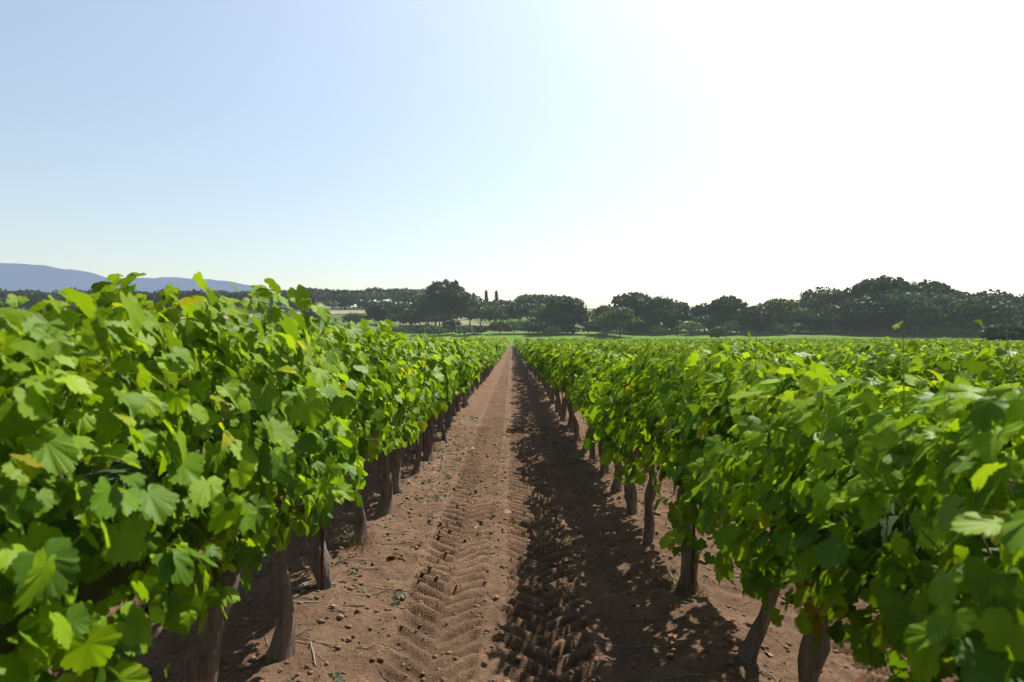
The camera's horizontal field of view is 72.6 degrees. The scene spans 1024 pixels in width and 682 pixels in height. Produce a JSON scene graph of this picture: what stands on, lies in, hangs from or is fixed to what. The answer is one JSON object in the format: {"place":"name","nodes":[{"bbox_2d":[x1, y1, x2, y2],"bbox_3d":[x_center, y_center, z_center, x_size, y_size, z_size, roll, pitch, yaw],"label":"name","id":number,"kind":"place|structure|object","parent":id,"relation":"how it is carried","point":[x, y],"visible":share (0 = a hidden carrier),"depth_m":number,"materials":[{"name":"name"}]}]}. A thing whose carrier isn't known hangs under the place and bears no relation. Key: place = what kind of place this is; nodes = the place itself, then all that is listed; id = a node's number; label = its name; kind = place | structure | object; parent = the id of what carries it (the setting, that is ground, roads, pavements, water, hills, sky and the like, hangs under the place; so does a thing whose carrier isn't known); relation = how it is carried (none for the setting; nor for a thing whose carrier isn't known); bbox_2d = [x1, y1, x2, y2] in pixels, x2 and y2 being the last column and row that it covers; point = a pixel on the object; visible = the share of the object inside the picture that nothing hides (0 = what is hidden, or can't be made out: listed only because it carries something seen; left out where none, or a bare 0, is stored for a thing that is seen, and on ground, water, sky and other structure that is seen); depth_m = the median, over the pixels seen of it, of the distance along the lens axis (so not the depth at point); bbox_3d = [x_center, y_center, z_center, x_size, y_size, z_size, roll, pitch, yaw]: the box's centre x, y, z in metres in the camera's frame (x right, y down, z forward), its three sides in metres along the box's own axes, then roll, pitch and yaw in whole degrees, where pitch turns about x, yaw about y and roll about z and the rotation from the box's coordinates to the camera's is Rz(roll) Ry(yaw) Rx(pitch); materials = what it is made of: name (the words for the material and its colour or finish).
{"place":"outdoors","nodes":[
{"label":"outdoors","id":0,"kind":"place"},
{"bbox_2d":[0,263,339,307],"bbox_3d":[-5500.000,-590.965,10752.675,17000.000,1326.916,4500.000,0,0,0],"label":"mountain ridge","id":1,"kind":"structure","parent":0,"point":[29,277],"depth_m":9966.23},
{"bbox_2d":[181,310,364,320],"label":"road bank","id":2,"kind":"structure","parent":0,"point":[331,312],"depth_m":245.63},
{"bbox_2d":[0,307,983,345],"bbox_3d":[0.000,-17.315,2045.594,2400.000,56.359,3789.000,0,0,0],"label":"terrain","id":3,"kind":"structure","parent":0,"point":[614,334],"depth_m":200.70,"materials":[{"name":"green plant"}]},
{"bbox_2d":[3,290,42,308],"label":"tree","id":4,"kind":"object","parent":3,"relation":"on","point":[30,297],"visible":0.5,"depth_m":225.13,"materials":[{"name":"green plant"}]},
{"bbox_2d":[34,292,75,303],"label":"tree","id":5,"kind":"object","parent":3,"relation":"on","point":[55,297],"visible":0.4,"depth_m":222.14,"materials":[{"name":"green plant"}]},
{"bbox_2d":[131,290,160,301],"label":"tree","id":6,"kind":"object","parent":3,"relation":"on","point":[149,296],"visible":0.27,"depth_m":234.58,"materials":[{"name":"green plant"}]},
{"bbox_2d":[176,289,219,299],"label":"tree","id":7,"kind":"object","parent":3,"relation":"on","point":[194,292],"visible":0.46,"depth_m":238.92,"materials":[{"name":"green plant"}]},
{"bbox_2d":[227,292,269,310],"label":"tree","id":8,"kind":"object","parent":3,"relation":"on","point":[242,296],"visible":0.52,"depth_m":243.90,"materials":[{"name":"green plant"}]},
{"bbox_2d":[259,305,290,316],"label":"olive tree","id":9,"kind":"object","parent":3,"relation":"on","point":[286,309],"visible":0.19,"depth_m":226.46,"materials":[{"name":"green plant"}]},
{"bbox_2d":[301,294,321,320],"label":"conifer tree","id":10,"kind":"object","parent":3,"relation":"on","point":[310,312],"visible":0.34,"depth_m":221.04,"materials":[{"name":"green plant"}]},
{"bbox_2d":[316,293,337,300],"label":"tree","id":11,"kind":"object","parent":3,"relation":"on","point":[329,297],"visible":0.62,"depth_m":269.63,"materials":[{"name":"green plant"}]},
{"bbox_2d":[315,300,338,306],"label":"tree","id":12,"kind":"object","parent":3,"relation":"on","point":[330,303],"visible":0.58,"depth_m":254.91,"materials":[{"name":"green plant"}]},
{"bbox_2d":[326,289,363,308],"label":"tree","id":13,"kind":"object","parent":3,"relation":"on","point":[337,292],"visible":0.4,"depth_m":270.30,"materials":[{"name":"green plant"}]},
{"bbox_2d":[335,297,356,309],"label":"tree","id":14,"kind":"object","parent":3,"relation":"on","point":[344,303],"visible":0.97,"depth_m":262.51,"materials":[{"name":"green plant"}]},
{"bbox_2d":[341,313,363,323],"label":"tree","id":15,"kind":"object","parent":3,"relation":"on","point":[355,318],"visible":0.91,"depth_m":227.44,"materials":[{"name":"green plant"}]},
{"bbox_2d":[337,292,375,309],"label":"tree","id":16,"kind":"object","parent":3,"relation":"on","point":[356,296],"visible":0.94,"depth_m":264.73,"materials":[{"name":"green plant"}]},
{"bbox_2d":[355,300,374,307],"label":"tree","id":17,"kind":"object","parent":3,"relation":"on","point":[364,303],"visible":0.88,"depth_m":264.46,"materials":[{"name":"green plant"}]},
{"bbox_2d":[354,291,382,300],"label":"tree","id":18,"kind":"object","parent":3,"relation":"on","point":[377,296],"visible":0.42,"depth_m":270.79,"materials":[{"name":"green plant"}]},
{"bbox_2d":[362,302,397,322],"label":"tree","id":19,"kind":"object","parent":3,"relation":"on","point":[377,312],"visible":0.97,"depth_m":210.00,"materials":[{"name":"green plant"}]},
{"bbox_2d":[369,291,392,301],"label":"tree","id":20,"kind":"object","parent":3,"relation":"on","point":[385,295],"visible":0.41,"depth_m":280.80,"materials":[{"name":"green plant"}]},
{"bbox_2d":[389,326,407,336],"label":"hedge shrub","id":21,"kind":"object","parent":3,"relation":"on","point":[398,329],"visible":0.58,"depth_m":187.90,"materials":[{"name":"green plant"}]},
{"bbox_2d":[388,301,413,325],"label":"tree","id":22,"kind":"object","parent":3,"relation":"on","point":[396,308],"visible":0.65,"depth_m":219.84,"materials":[{"name":"green plant"}]},
{"bbox_2d":[391,293,413,302],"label":"tree","id":23,"kind":"object","parent":3,"relation":"on","point":[402,298],"visible":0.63,"depth_m":276.27,"materials":[{"name":"green plant"}]},
{"bbox_2d":[390,290,420,302],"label":"tree","id":24,"kind":"object","parent":3,"relation":"on","point":[400,293],"visible":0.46,"depth_m":280.58,"materials":[{"name":"green plant"}]},
{"bbox_2d":[395,308,424,328],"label":"tree","id":25,"kind":"object","parent":3,"relation":"on","point":[412,318],"visible":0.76,"depth_m":217.38,"materials":[{"name":"green plant"}]},
{"bbox_2d":[409,291,428,323],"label":"tree","id":26,"kind":"object","parent":3,"relation":"on","point":[420,294],"visible":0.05,"depth_m":232.14,"materials":[{"name":"green plant"}]},
{"bbox_2d":[410,324,435,333],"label":"hedge shrub","id":27,"kind":"object","parent":3,"relation":"on","point":[415,328],"visible":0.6,"depth_m":192.61,"materials":[{"name":"green plant"}]},
{"bbox_2d":[411,306,438,323],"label":"tree","id":28,"kind":"object","parent":3,"relation":"on","point":[427,320],"visible":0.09,"depth_m":218.98,"materials":[{"name":"green plant"}]},
{"bbox_2d":[417,325,451,335],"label":"hedge shrub","id":29,"kind":"object","parent":3,"relation":"on","point":[437,330],"visible":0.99,"depth_m":189.77,"materials":[{"name":"green plant"}]},
{"bbox_2d":[410,292,460,325],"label":"tree","id":30,"kind":"object","parent":3,"relation":"on","point":[418,301],"visible":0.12,"depth_m":219.53,"materials":[{"name":"green plant"}]},
{"bbox_2d":[420,301,462,326],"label":"tree","id":31,"kind":"object","parent":3,"relation":"on","point":[439,317],"visible":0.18,"depth_m":214.12,"materials":[{"name":"green plant"}]},
{"bbox_2d":[415,279,473,327],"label":"tree","id":32,"kind":"object","parent":3,"relation":"on","point":[446,295],"visible":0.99,"depth_m":210.36,"materials":[{"name":"green plant"}]},
{"bbox_2d":[441,319,461,334],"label":"tree","id":33,"kind":"object","parent":3,"relation":"on","point":[452,323],"visible":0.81,"depth_m":195.06,"materials":[{"name":"green plant"}]},
{"bbox_2d":[453,325,474,335],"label":"hedge shrub","id":34,"kind":"object","parent":3,"relation":"on","point":[464,329],"visible":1,"depth_m":191.31,"materials":[{"name":"green plant"}]},
{"bbox_2d":[458,295,488,325],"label":"tree","id":35,"kind":"object","parent":3,"relation":"on","point":[479,298],"visible":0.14,"depth_m":227.79,"materials":[{"name":"green plant"}]},
{"bbox_2d":[472,325,486,333],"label":"hedge shrub","id":36,"kind":"object","parent":3,"relation":"on","point":[480,329],"visible":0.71,"depth_m":196.02,"materials":[{"name":"green plant"}]},
{"bbox_2d":[460,301,508,324],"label":"tree","id":37,"kind":"object","parent":3,"relation":"on","point":[480,309],"visible":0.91,"depth_m":216.01,"materials":[{"name":"green plant"}]},
{"bbox_2d":[482,302,512,321],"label":"tree","id":38,"kind":"object","parent":3,"relation":"on","point":[504,315],"visible":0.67,"depth_m":217.13,"materials":[{"name":"green plant"}]},
{"bbox_2d":[487,321,512,333],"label":"hedge shrub","id":39,"kind":"object","parent":3,"relation":"on","point":[500,326],"visible":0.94,"depth_m":196.30,"materials":[{"name":"green plant"}]},
{"bbox_2d":[478,299,525,321],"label":"tree","id":40,"kind":"object","parent":3,"relation":"on","point":[504,302],"visible":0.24,"depth_m":222.89,"materials":[{"name":"green plant"}]},
{"bbox_2d":[506,320,523,333],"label":"hedge shrub","id":41,"kind":"object","parent":3,"relation":"on","point":[516,326],"visible":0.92,"depth_m":196.58,"materials":[{"name":"green plant"}]},
{"bbox_2d":[506,303,537,321],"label":"tree","id":42,"kind":"object","parent":3,"relation":"on","point":[523,308],"visible":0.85,"depth_m":218.30,"materials":[{"name":"green plant"}]},
{"bbox_2d":[512,294,546,322],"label":"tree","id":43,"kind":"object","parent":3,"relation":"on","point":[533,298],"visible":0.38,"depth_m":234.12,"materials":[{"name":"green plant"}]},
{"bbox_2d":[527,320,548,335],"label":"hedge shrub","id":44,"kind":"object","parent":3,"relation":"on","point":[535,326],"visible":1,"depth_m":190.55,"materials":[{"name":"green plant"}]},
{"bbox_2d":[529,303,563,325],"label":"tree","id":45,"kind":"object","parent":3,"relation":"on","point":[539,309],"visible":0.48,"depth_m":197.67,"materials":[{"name":"green plant"}]},
{"bbox_2d":[541,325,562,334],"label":"hedge shrub","id":46,"kind":"object","parent":3,"relation":"on","point":[549,329],"visible":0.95,"depth_m":192.34,"materials":[{"name":"green plant"}]},
{"bbox_2d":[538,296,577,333],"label":"tree","id":47,"kind":"object","parent":3,"relation":"on","point":[560,302],"visible":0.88,"depth_m":194.85,"materials":[{"name":"green plant"}]},
{"bbox_2d":[542,294,584,303],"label":"tree","id":48,"kind":"object","parent":3,"relation":"on","point":[551,296],"visible":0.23,"depth_m":237.41,"materials":[{"name":"green plant"}]},
{"bbox_2d":[560,325,578,333],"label":"hedge shrub","id":49,"kind":"object","parent":3,"relation":"on","point":[567,328],"visible":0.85,"depth_m":195.47,"materials":[{"name":"green plant"}]},
{"bbox_2d":[558,302,590,333],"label":"tree","id":50,"kind":"object","parent":3,"relation":"on","point":[579,310],"visible":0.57,"depth_m":196.20,"materials":[{"name":"green plant"}]},
{"bbox_2d":[578,321,599,334],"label":"hedge shrub","id":51,"kind":"object","parent":3,"relation":"on","point":[587,326],"visible":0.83,"depth_m":194.11,"materials":[{"name":"green plant"}]},
{"bbox_2d":[588,304,611,319],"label":"tree","id":52,"kind":"object","parent":3,"relation":"on","point":[599,310],"visible":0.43,"depth_m":212.94,"materials":[{"name":"green plant"}]},
{"bbox_2d":[590,315,622,335],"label":"tree","id":53,"kind":"object","parent":3,"relation":"on","point":[599,323],"visible":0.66,"depth_m":189.18,"materials":[{"name":"green plant"}]},
{"bbox_2d":[600,306,642,336],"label":"tree","id":54,"kind":"object","parent":3,"relation":"on","point":[622,315],"visible":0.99,"depth_m":184.35,"materials":[{"name":"green plant"}]},
{"bbox_2d":[609,291,650,331],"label":"tree","id":55,"kind":"object","parent":3,"relation":"on","point":[631,299],"visible":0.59,"depth_m":205.27,"materials":[{"name":"green plant"}]},
{"bbox_2d":[623,322,651,333],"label":"tree","id":56,"kind":"object","parent":3,"relation":"on","point":[638,328],"visible":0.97,"depth_m":196.60,"materials":[{"name":"green plant"}]},
{"bbox_2d":[634,314,652,333],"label":"tree","id":57,"kind":"object","parent":3,"relation":"on","point":[648,320],"visible":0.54,"depth_m":197.60,"materials":[{"name":"green plant"}]},
{"bbox_2d":[643,325,668,334],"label":"hedge shrub","id":58,"kind":"object","parent":3,"relation":"on","point":[658,329],"visible":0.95,"depth_m":196.00,"materials":[{"name":"green plant"}]},
{"bbox_2d":[637,295,683,325],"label":"tree","id":59,"kind":"object","parent":3,"relation":"on","point":[663,309],"visible":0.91,"depth_m":199.62,"materials":[{"name":"green plant"}]},
{"bbox_2d":[662,319,682,333],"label":"tree","id":60,"kind":"object","parent":3,"relation":"on","point":[671,324],"visible":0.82,"depth_m":200.19,"materials":[{"name":"green plant"}]},
{"bbox_2d":[674,301,695,331],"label":"tree","id":61,"kind":"object","parent":3,"relation":"on","point":[685,314],"visible":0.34,"depth_m":205.48,"materials":[{"name":"green plant"}]},
{"bbox_2d":[675,321,706,334],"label":"tree","id":62,"kind":"object","parent":3,"relation":"on","point":[691,326],"visible":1,"depth_m":195.13,"materials":[{"name":"green plant"}]},
{"bbox_2d":[689,303,714,329],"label":"tree","id":63,"kind":"object","parent":3,"relation":"on","point":[699,310],"visible":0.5,"depth_m":208.05,"materials":[{"name":"green plant"}]},
{"bbox_2d":[691,314,722,333],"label":"tree","id":64,"kind":"object","parent":3,"relation":"on","point":[707,320],"visible":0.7,"depth_m":199.46,"materials":[{"name":"green plant"}]},
{"bbox_2d":[708,326,727,337],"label":"bush","id":65,"kind":"object","parent":3,"relation":"on","point":[716,331],"visible":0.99,"depth_m":169.58,"materials":[{"name":"green plant"}]},
{"bbox_2d":[708,295,747,332],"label":"tree","id":66,"kind":"object","parent":3,"relation":"on","point":[724,303],"visible":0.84,"depth_m":200.20,"materials":[{"name":"green plant"}]},
{"bbox_2d":[719,320,740,334],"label":"tree","id":67,"kind":"object","parent":3,"relation":"on","point":[730,325],"visible":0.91,"depth_m":196.44,"materials":[{"name":"green plant"}]},
{"bbox_2d":[717,310,750,332],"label":"tree","id":68,"kind":"object","parent":3,"relation":"on","point":[737,313],"visible":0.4,"depth_m":199.92,"materials":[{"name":"green plant"}]},
{"bbox_2d":[737,324,761,333],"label":"hedge shrub","id":69,"kind":"object","parent":3,"relation":"on","point":[749,327],"visible":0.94,"depth_m":199.26,"materials":[{"name":"green plant"}]},
{"bbox_2d":[742,307,778,333],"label":"tree","id":70,"kind":"object","parent":3,"relation":"on","point":[758,316],"visible":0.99,"depth_m":196.30,"materials":[{"name":"green plant"}]},
{"bbox_2d":[747,303,788,331],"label":"tree","id":71,"kind":"object","parent":3,"relation":"on","point":[753,307],"visible":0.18,"depth_m":204.42,"materials":[{"name":"green plant"}]},
{"bbox_2d":[760,324,790,334],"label":"tree","id":72,"kind":"object","parent":3,"relation":"on","point":[779,328],"visible":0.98,"depth_m":195.29,"materials":[{"name":"green plant"}]},
{"bbox_2d":[756,298,799,323],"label":"tree","id":73,"kind":"object","parent":3,"relation":"on","point":[783,305],"visible":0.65,"depth_m":203.64,"materials":[{"name":"green plant"}]},
{"bbox_2d":[787,322,808,333],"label":"hedge shrub","id":74,"kind":"object","parent":3,"relation":"on","point":[796,326],"visible":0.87,"depth_m":200.02,"materials":[{"name":"green plant"}]},
{"bbox_2d":[791,306,812,330],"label":"tree","id":75,"kind":"object","parent":3,"relation":"on","point":[798,311],"visible":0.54,"depth_m":208.27,"materials":[{"name":"green plant"}]},
{"bbox_2d":[794,313,827,333],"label":"tree","id":76,"kind":"object","parent":3,"relation":"on","point":[811,317],"visible":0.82,"depth_m":201.11,"materials":[{"name":"green plant"}]},
{"bbox_2d":[792,286,847,309],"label":"tree","id":77,"kind":"object","parent":3,"relation":"on","point":[805,295],"visible":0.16,"depth_m":226.96,"materials":[{"name":"green plant"}]},
{"bbox_2d":[804,290,844,312],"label":"tree","id":78,"kind":"object","parent":3,"relation":"on","point":[819,300],"visible":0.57,"depth_m":216.03,"materials":[{"name":"green plant"}]},
{"bbox_2d":[819,303,862,333],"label":"tree","id":79,"kind":"object","parent":3,"relation":"on","point":[834,310],"visible":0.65,"depth_m":201.30,"materials":[{"name":"green plant"}]},
{"bbox_2d":[837,294,863,305],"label":"tree","id":80,"kind":"object","parent":3,"relation":"on","point":[842,298],"visible":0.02,"depth_m":213.23,"materials":[{"name":"green plant"}]},
{"bbox_2d":[838,296,895,334],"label":"tree","id":81,"kind":"object","parent":3,"relation":"on","point":[856,311],"visible":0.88,"depth_m":195.94,"materials":[{"name":"green plant"}]},
{"bbox_2d":[843,274,911,331],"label":"tree","id":82,"kind":"object","parent":3,"relation":"on","point":[884,284],"visible":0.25,"depth_m":208.13,"materials":[{"name":"green plant"}]},
{"bbox_2d":[851,292,905,334],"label":"tree","id":83,"kind":"object","parent":3,"relation":"on","point":[876,297],"visible":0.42,"depth_m":196.21,"materials":[{"name":"green plant"}]},
{"bbox_2d":[881,323,912,333],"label":"tree","id":84,"kind":"object","parent":3,"relation":"on","point":[888,327],"visible":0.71,"depth_m":202.92,"materials":[{"name":"green plant"}]},
{"bbox_2d":[880,291,947,334],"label":"tree","id":85,"kind":"object","parent":3,"relation":"on","point":[924,311],"visible":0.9,"depth_m":193.60,"materials":[{"name":"green plant"}]},
{"bbox_2d":[909,291,952,334],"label":"tree","id":86,"kind":"object","parent":3,"relation":"on","point":[940,298],"visible":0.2,"depth_m":198.74,"materials":[{"name":"green plant"}]},
{"bbox_2d":[906,279,970,299],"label":"tree","id":87,"kind":"object","parent":3,"relation":"on","point":[935,286],"visible":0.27,"depth_m":210.49,"materials":[{"name":"green plant"}]},
{"bbox_2d":[922,289,955,325],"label":"tree","id":88,"kind":"object","parent":3,"relation":"on","point":[949,296],"visible":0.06,"depth_m":203.66,"materials":[{"name":"green plant"}]},
{"bbox_2d":[928,298,1020,336],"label":"tree","id":89,"kind":"object","parent":3,"relation":"on","point":[970,307],"visible":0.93,"depth_m":192.81,"materials":[{"name":"green plant"}]},
{"bbox_2d":[948,294,1023,334],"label":"tree","id":90,"kind":"object","parent":3,"relation":"on","point":[1004,320],"visible":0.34,"depth_m":194.79,"materials":[{"name":"green plant"}]},
{"bbox_2d":[971,289,1013,297],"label":"tree","id":91,"kind":"object","parent":3,"relation":"on","point":[1003,293],"visible":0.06,"depth_m":225.58,"materials":[{"name":"green plant"}]},
{"bbox_2d":[976,323,1023,340],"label":"bush","id":92,"kind":"object","parent":3,"relation":"on","point":[994,332],"visible":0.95,"depth_m":119.27,"materials":[{"name":"green plant"}]},
{"bbox_2d":[1002,296,1023,303],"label":"tree","id":93,"kind":"object","parent":3,"relation":"on","point":[1017,300],"visible":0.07,"depth_m":218.33,"materials":[{"name":"green plant"}]},
{"bbox_2d":[1010,303,1023,324],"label":"tree","id":94,"kind":"object","parent":3,"relation":"on","point":[1021,307],"visible":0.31,"depth_m":200.62,"materials":[{"name":"green plant"}]},
{"bbox_2d":[0,0,1023,307],"label":"sky","id":95,"kind":"structure","parent":0,"point":[693,152],"materials":[{"name":"blue"}]},
{"bbox_2d":[46,346,1016,681],"bbox_3d":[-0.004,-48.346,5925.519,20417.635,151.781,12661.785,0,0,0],"label":"ground","id":96,"kind":"structure","parent":0,"point":[512,390],"depth_m":4.58,"materials":[{"name":"soil"}]},
{"bbox_2d":[167,425,796,681],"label":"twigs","id":97,"kind":"object","parent":96,"relation":"on","point":[313,652],"visible":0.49,"depth_m":4.40,"materials":[{"name":"brown wood"}]},
{"bbox_2d":[321,364,695,593],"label":"vine stakes","id":98,"kind":"object","parent":96,"relation":"in","point":[322,560],"depth_m":4.52,"materials":[{"name":"wood"}]},
{"bbox_2d":[0,272,1023,681],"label":"vine","id":99,"kind":"object","parent":96,"relation":"on","point":[124,366],"depth_m":2.04,"materials":[{"name":"green plant"}]},
{"bbox_2d":[287,415,740,681],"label":"weeds","id":100,"kind":"object","parent":96,"relation":"on","point":[337,678],"visible":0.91,"depth_m":6.55,"materials":[{"name":"plant"}]},
{"bbox_2d":[147,416,892,681],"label":"soil clods","id":101,"kind":"object","parent":96,"relation":"on","point":[484,662],"visible":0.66,"depth_m":4.47,"materials":[{"name":"brown soil"}]},
{"bbox_2d":[330,417,717,600],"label":"dry grass tufts","id":102,"kind":"object","parent":96,"relation":"on","point":[573,439],"visible":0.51,"depth_m":5.47,"materials":[{"name":"beige plant"}]},
{"bbox_2d":[236,427,866,681],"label":"dry leaves","id":103,"kind":"object","parent":96,"relation":"on","point":[863,678],"visible":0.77,"depth_m":4.30,"materials":[{"name":"brown plant"}]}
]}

